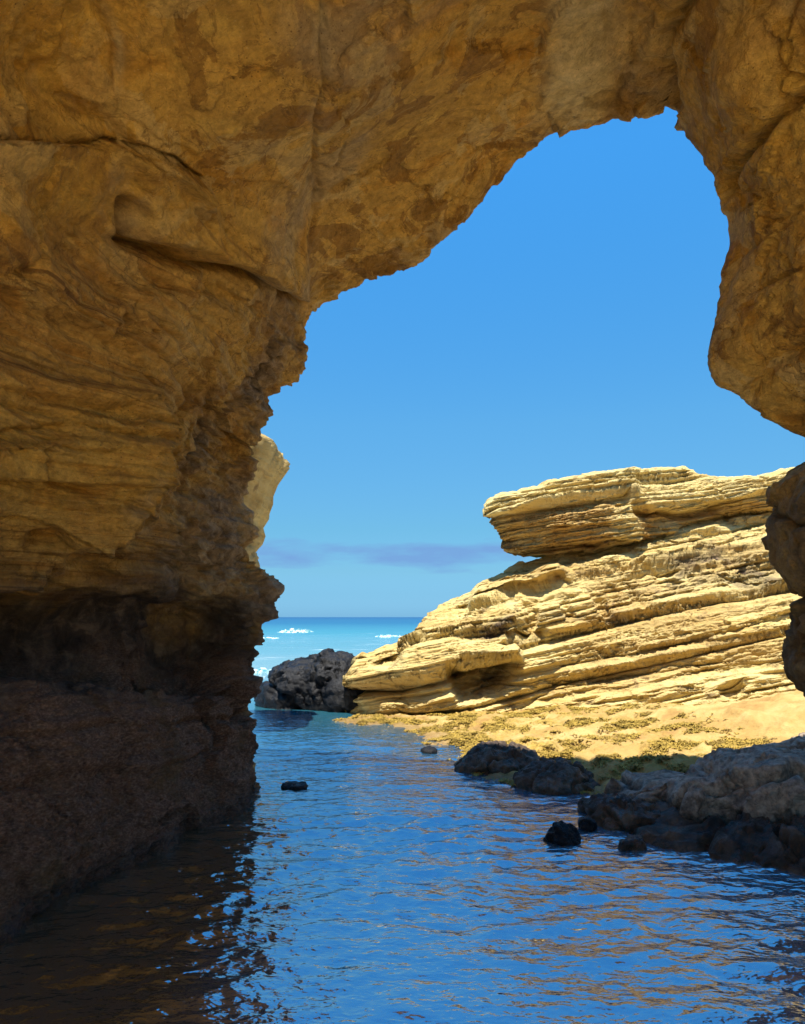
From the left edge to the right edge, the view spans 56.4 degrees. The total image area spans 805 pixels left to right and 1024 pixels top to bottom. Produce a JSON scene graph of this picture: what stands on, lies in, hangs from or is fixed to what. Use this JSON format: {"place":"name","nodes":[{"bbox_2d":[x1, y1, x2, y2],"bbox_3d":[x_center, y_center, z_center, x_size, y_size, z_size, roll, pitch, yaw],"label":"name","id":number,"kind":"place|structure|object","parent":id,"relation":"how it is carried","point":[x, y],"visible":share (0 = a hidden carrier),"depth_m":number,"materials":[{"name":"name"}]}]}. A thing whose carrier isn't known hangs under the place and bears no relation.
{"place":"outdoors","nodes":[
{"label":"outdoors","id":0,"kind":"place"},
{"bbox_2d":[243,434,289,566],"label":"sea cliff","id":1,"kind":"structure","parent":0,"point":[273,464],"depth_m":13.88,"materials":[{"name":"stone"}]},
{"bbox_2d":[0,0,804,941],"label":"rock arch","id":2,"kind":"object","parent":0,"point":[208,208],"visible":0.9,"depth_m":6.05,"materials":[{"name":"stone"}]},
{"bbox_2d":[761,462,804,596],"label":"jutting boulder","id":3,"kind":"object","parent":2,"relation":"attached to","point":[783,540],"visible":1,"depth_m":6.55,"materials":[{"name":"stone"}]},
{"bbox_2d":[782,596,804,696],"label":"jutting boulder","id":4,"kind":"object","parent":2,"relation":"attached to","point":[793,652],"visible":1,"depth_m":6.59,"materials":[{"name":"stone"}]},
{"bbox_2d":[0,617,804,1023],"bbox_3d":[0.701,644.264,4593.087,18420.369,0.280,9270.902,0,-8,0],"label":"sea","id":5,"kind":"structure","parent":0,"point":[380,873],"depth_m":5.05,"materials":[{"name":"liquid"}]},
{"bbox_2d":[254,668,270,673],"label":"breaking wave","id":6,"kind":"object","parent":5,"relation":"on","point":[261,670],"visible":0.08,"depth_m":27.48,"materials":[{"name":"liquid"}]},
{"bbox_2d":[281,781,307,789],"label":"rock","id":7,"kind":"object","parent":5,"relation":"on","point":[295,785],"visible":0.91,"depth_m":8.81,"materials":[{"name":"grey stone"}]},
{"bbox_2d":[278,628,313,632],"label":"breaking wave","id":8,"kind":"object","parent":5,"relation":"on","point":[291,630],"visible":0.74,"depth_m":97.70,"materials":[{"name":"liquid"}]},
{"bbox_2d":[254,648,365,712],"bbox_3d":[-1.968,3.996,17.149,3.241,1.769,2.027,-3,-9,24],"label":"black rock","id":9,"kind":"object","parent":5,"relation":"in","point":[312,682],"visible":0.52,"depth_m":16.36,"materials":[{"name":"grey stone"}]},
{"bbox_2d":[375,634,400,636],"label":"breaking wave","id":10,"kind":"object","parent":5,"relation":"on","point":[386,635],"visible":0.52,"depth_m":76.86,"materials":[{"name":"liquid"}]},
{"bbox_2d":[421,746,436,753],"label":"rock","id":11,"kind":"object","parent":5,"relation":"in","point":[430,750],"visible":0.71,"depth_m":11.12,"materials":[{"name":"grey stone"}]},
{"bbox_2d":[543,820,580,845],"bbox_3d":[1.423,2.936,6.706,0.336,0.348,0.349,-3,-9,22],"label":"rock","id":12,"kind":"object","parent":5,"relation":"in","point":[561,832],"visible":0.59,"depth_m":6.64,"materials":[{"name":"grey stone"}]},
{"bbox_2d":[577,797,587,812],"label":"rock","id":13,"kind":"object","parent":5,"relation":"on","point":[580,804],"visible":0.26,"depth_m":7.77,"materials":[{"name":"grey stone"}]},
{"bbox_2d":[578,816,597,831],"bbox_3d":[1.760,2.979,7.155,0.179,0.129,0.187,0,-8,0],"label":"rock","id":14,"kind":"object","parent":5,"relation":"on","point":[588,824],"visible":0.99,"depth_m":7.10,"materials":[{"name":"grey stone"}]},
{"bbox_2d":[603,822,623,829],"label":"rock","id":15,"kind":"object","parent":5,"relation":"in","point":[612,826],"visible":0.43,"depth_m":7.09,"materials":[{"name":"grey stone"}]},
{"bbox_2d":[618,834,646,850],"bbox_3d":[2.011,2.914,6.571,0.257,0.149,0.221,0,-8,0],"label":"rock","id":16,"kind":"object","parent":5,"relation":"on","point":[633,842],"visible":0.78,"depth_m":6.50,"materials":[{"name":"grey stone"}]},
{"bbox_2d":[604,732,804,825],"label":"shaded boulder","id":17,"kind":"object","parent":5,"relation":"in","point":[726,785],"visible":0.73,"depth_m":7.03,"materials":[{"name":"grey stone"}]},
{"bbox_2d":[630,801,804,875],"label":"undercut ledge","id":18,"kind":"object","parent":5,"relation":"in","point":[762,841],"visible":0.31,"depth_m":6.43,"materials":[{"name":"grey stone"}]},
{"bbox_2d":[256,106,804,616],"label":"sky","id":19,"kind":"structure","parent":0,"point":[564,328],"materials":[{"name":"blue"}]},
{"bbox_2d":[335,690,804,793],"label":"rock shelf","id":20,"kind":"object","parent":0,"point":[779,716],"visible":0.15,"depth_m":10.64,"materials":[{"name":"beige stone"}]},
{"bbox_2d":[454,740,540,774],"bbox_3d":[1.283,3.462,10.128,1.240,0.703,1.322,0,-8,0],"label":"weedy rock","id":21,"kind":"object","parent":20,"relation":"on","point":[492,757],"visible":0.46,"depth_m":9.77,"materials":[{"name":"grey stone"}]},
{"bbox_2d":[332,701,776,794],"bbox_3d":[2.544,3.377,11.902,7.839,0.618,8.613,0,-8,0],"label":"seaweed","id":22,"kind":"object","parent":20,"relation":"on","point":[468,746],"visible":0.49,"depth_m":11.15,"materials":[{"name":"yellow plant"}]},
{"bbox_2d":[513,756,600,794],"bbox_3d":[1.828,3.327,9.003,1.034,0.727,1.126,0,-8,0],"label":"pointed boulder","id":23,"kind":"object","parent":20,"relation":"on","point":[556,776],"visible":0.49,"depth_m":8.76,"materials":[{"name":"grey stone"}]},
{"bbox_2d":[342,511,801,714],"bbox_3d":[11.052,1.829,19.713,20.753,6.870,16.498,-3,-9,21],"label":"rock outcrop","id":24,"kind":"object","parent":20,"relation":"on","point":[696,614],"visible":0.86,"depth_m":15.35,"materials":[{"name":"stone"}]},
{"bbox_2d":[482,466,793,557],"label":"cap slab","id":25,"kind":"structure","parent":24,"relation":"on","point":[595,512],"depth_m":17.50,"materials":[{"name":"stone"}]},
{"bbox_2d":[583,792,660,831],"bbox_3d":[2.222,3.078,7.419,0.854,0.560,0.952,0,-8,0],"label":"knobbly rock","id":26,"kind":"object","parent":20,"relation":"on","point":[626,812],"visible":0.36,"depth_m":7.26,"materials":[{"name":"grey stone"}]}
]}

